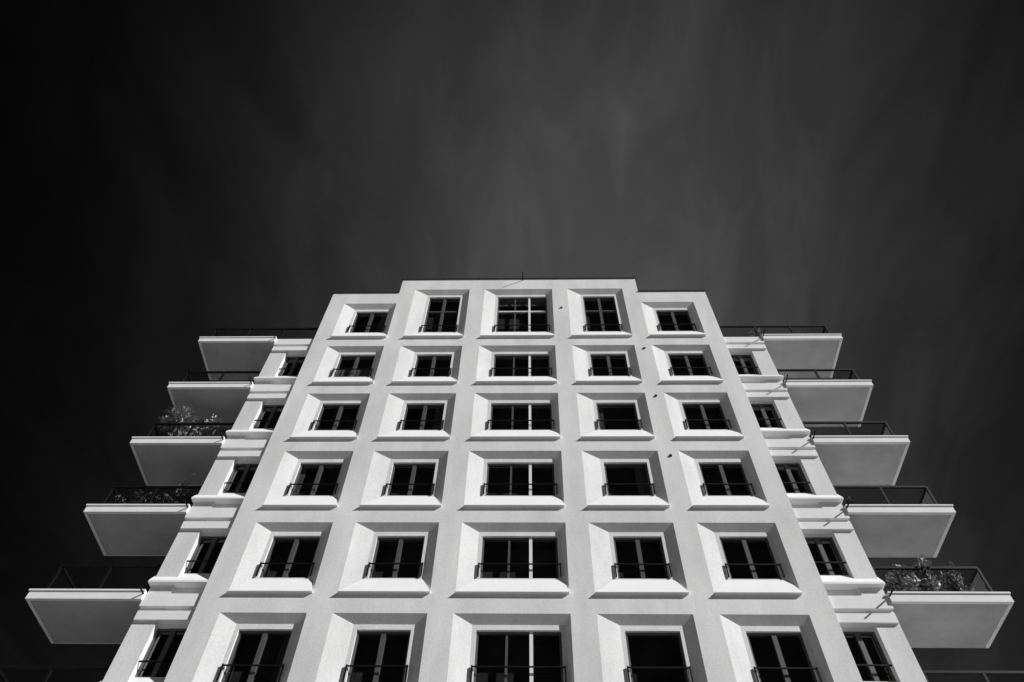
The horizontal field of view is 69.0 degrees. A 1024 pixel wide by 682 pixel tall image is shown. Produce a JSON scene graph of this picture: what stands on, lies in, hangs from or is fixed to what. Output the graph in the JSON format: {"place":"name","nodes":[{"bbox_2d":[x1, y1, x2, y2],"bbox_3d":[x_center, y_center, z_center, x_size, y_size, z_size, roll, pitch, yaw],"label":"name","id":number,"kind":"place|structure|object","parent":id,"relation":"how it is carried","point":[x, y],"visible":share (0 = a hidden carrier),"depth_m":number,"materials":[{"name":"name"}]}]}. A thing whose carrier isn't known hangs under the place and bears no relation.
{"place":"outdoors","nodes":[
{"label":"outdoors","id":0,"kind":"place"},
{"bbox_2d":[0,0,1023,681],"label":"sky","id":1,"kind":"structure","parent":0,"point":[173,173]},
{"label":"lawn","id":2,"kind":"structure","parent":0,"visible":0},
{"bbox_2d":[102,279,926,681],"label":"facade walls","id":3,"kind":"structure","parent":2,"relation":"on","point":[324,621],"depth_m":21.88,"materials":[{"name":"white paint"}]},
{"bbox_2d":[100,331,884,681],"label":"sloping sills","id":4,"kind":"structure","parent":3,"relation":"attached to","point":[514,585],"depth_m":22.32,"materials":[{"name":"white concrete"}]},
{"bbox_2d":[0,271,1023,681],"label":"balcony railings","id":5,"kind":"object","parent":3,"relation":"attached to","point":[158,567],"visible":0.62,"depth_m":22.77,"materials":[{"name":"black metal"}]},
{"bbox_2d":[138,299,892,681],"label":"windows","id":6,"kind":"structure","parent":3,"relation":"attached to","point":[654,651],"depth_m":21.56,"materials":[{"name":"black glass"}]},
{"bbox_2d":[210,301,808,681],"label":"curtains","id":7,"kind":"object","parent":6,"relation":"attached to","point":[641,477],"visible":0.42,"depth_m":23.98,"materials":[{"name":"fabric"}]},
{"bbox_2d":[135,297,895,681],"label":"window frames","id":8,"kind":"structure","parent":3,"relation":"attached to","point":[395,571],"depth_m":21.40,"materials":[{"name":"black metal"}]},
{"bbox_2d":[498,298,545,681],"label":"white mullions","id":9,"kind":"object","parent":8,"relation":"attached to","point":[530,560],"visible":0.9,"depth_m":23.19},
{"bbox_2d":[332,277,705,293],"bbox_3d":[0.400,3.334,37.314,16.529,1.258,14.050,0,-57,1],"label":"roof coping","id":10,"kind":"object","parent":3,"relation":"on","point":[526,278],"visible":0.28,"depth_m":33.90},
{"bbox_2d":[25,334,1013,647],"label":"balcony slabs","id":11,"kind":"structure","parent":3,"relation":"attached to","point":[849,610],"depth_m":22.25,"materials":[{"name":"white concrete"}]},
{"bbox_2d":[114,489,155,503],"bbox_3d":[-11.781,5.025,23.221,1.471,1.102,0.611,0,-57,1],"label":"balcony hedge","id":12,"kind":"object","parent":11,"relation":"on","point":[139,497],"visible":0.57,"depth_m":23.26,"materials":[{"name":"plant"}]},
{"bbox_2d":[138,492,173,503],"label":"balcony hedge","id":13,"kind":"object","parent":11,"relation":"on","point":[160,499],"visible":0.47,"depth_m":23.30,"materials":[{"name":"plant"}]},
{"bbox_2d":[163,492,195,506],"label":"balcony hedge","id":14,"kind":"object","parent":11,"relation":"on","point":[178,499],"visible":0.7,"depth_m":23.35,"materials":[{"name":"plant"}]},
{"bbox_2d":[160,404,200,436],"bbox_3d":[-11.872,3.120,26.308,1.477,2.150,1.420,0,-57,1],"label":"yucca plant","id":15,"kind":"object","parent":11,"relation":"on","point":[186,413],"visible":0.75,"depth_m":26.73,"materials":[{"name":"grey plant"}]},
{"bbox_2d":[157,406,209,436],"bbox_3d":[-11.861,3.215,26.486,2.104,2.435,1.067,13,-57,-7],"label":"potted shrub","id":16,"kind":"object","parent":11,"relation":"on","point":[180,432],"visible":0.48,"depth_m":26.67,"materials":[{"name":"grey plant"}]},
{"bbox_2d":[175,473,194,495],"bbox_3d":[-10.607,4.979,23.750,0.400,2.077,0.458,0,-57,1],"label":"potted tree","id":17,"kind":"object","parent":11,"relation":"on","point":[183,491],"visible":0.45,"depth_m":24.06,"materials":[{"name":"grey plant"}]},
{"bbox_2d":[193,411,220,435],"bbox_3d":[-10.851,3.312,26.410,1.063,2.145,0.808,0,-57,1],"label":"potted shrub","id":18,"kind":"object","parent":11,"relation":"on","point":[201,432],"visible":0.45,"depth_m":26.43,"materials":[{"name":"grey plant"}]},
{"bbox_2d":[199,417,227,436],"bbox_3d":[-10.438,3.301,25.951,1.003,1.403,1.031,-31,-63,20],"label":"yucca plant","id":19,"kind":"object","parent":11,"relation":"on","point":[217,428],"visible":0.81,"depth_m":26.22,"materials":[{"name":"grey plant"}]},
{"bbox_2d":[30,340,1008,647],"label":"balcony soffits","id":20,"kind":"object","parent":11,"relation":"attached to","point":[844,464],"visible":0.9,"depth_m":23.32,"materials":[{"name":"grey concrete"}]},
{"bbox_2d":[749,323,761,336],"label":"potted shrub","id":21,"kind":"object","parent":11,"relation":"on","point":[753,334],"visible":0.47,"depth_m":30.91,"materials":[{"name":"grey plant"}]},
{"bbox_2d":[843,496,858,505],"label":"potted shrub","id":22,"kind":"object","parent":11,"relation":"on","point":[852,501],"visible":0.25,"depth_m":22.71,"materials":[{"name":"grey plant"}]},
{"bbox_2d":[885,564,925,593],"bbox_3d":[10.594,6.598,20.236,1.216,1.336,1.056,0,-57,1],"label":"potted shrub","id":23,"kind":"object","parent":11,"relation":"on","point":[902,580],"visible":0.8,"depth_m":20.22,"materials":[{"name":"grey plant"}]},
{"bbox_2d":[909,554,945,590],"bbox_3d":[11.163,6.550,20.217,1.079,1.375,0.813,-32,-63,20],"label":"potted shrub","id":24,"kind":"object","parent":11,"relation":"on","point":[919,574],"visible":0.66,"depth_m":20.23,"materials":[{"name":"grey plant"}]},
{"bbox_2d":[939,561,974,591],"bbox_3d":[12.071,6.581,20.158,0.950,1.273,0.694,0,-57,1],"label":"potted shrub","id":25,"kind":"object","parent":11,"relation":"on","point":[953,581],"visible":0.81,"depth_m":20.11,"materials":[{"name":"grey plant"}]}
]}

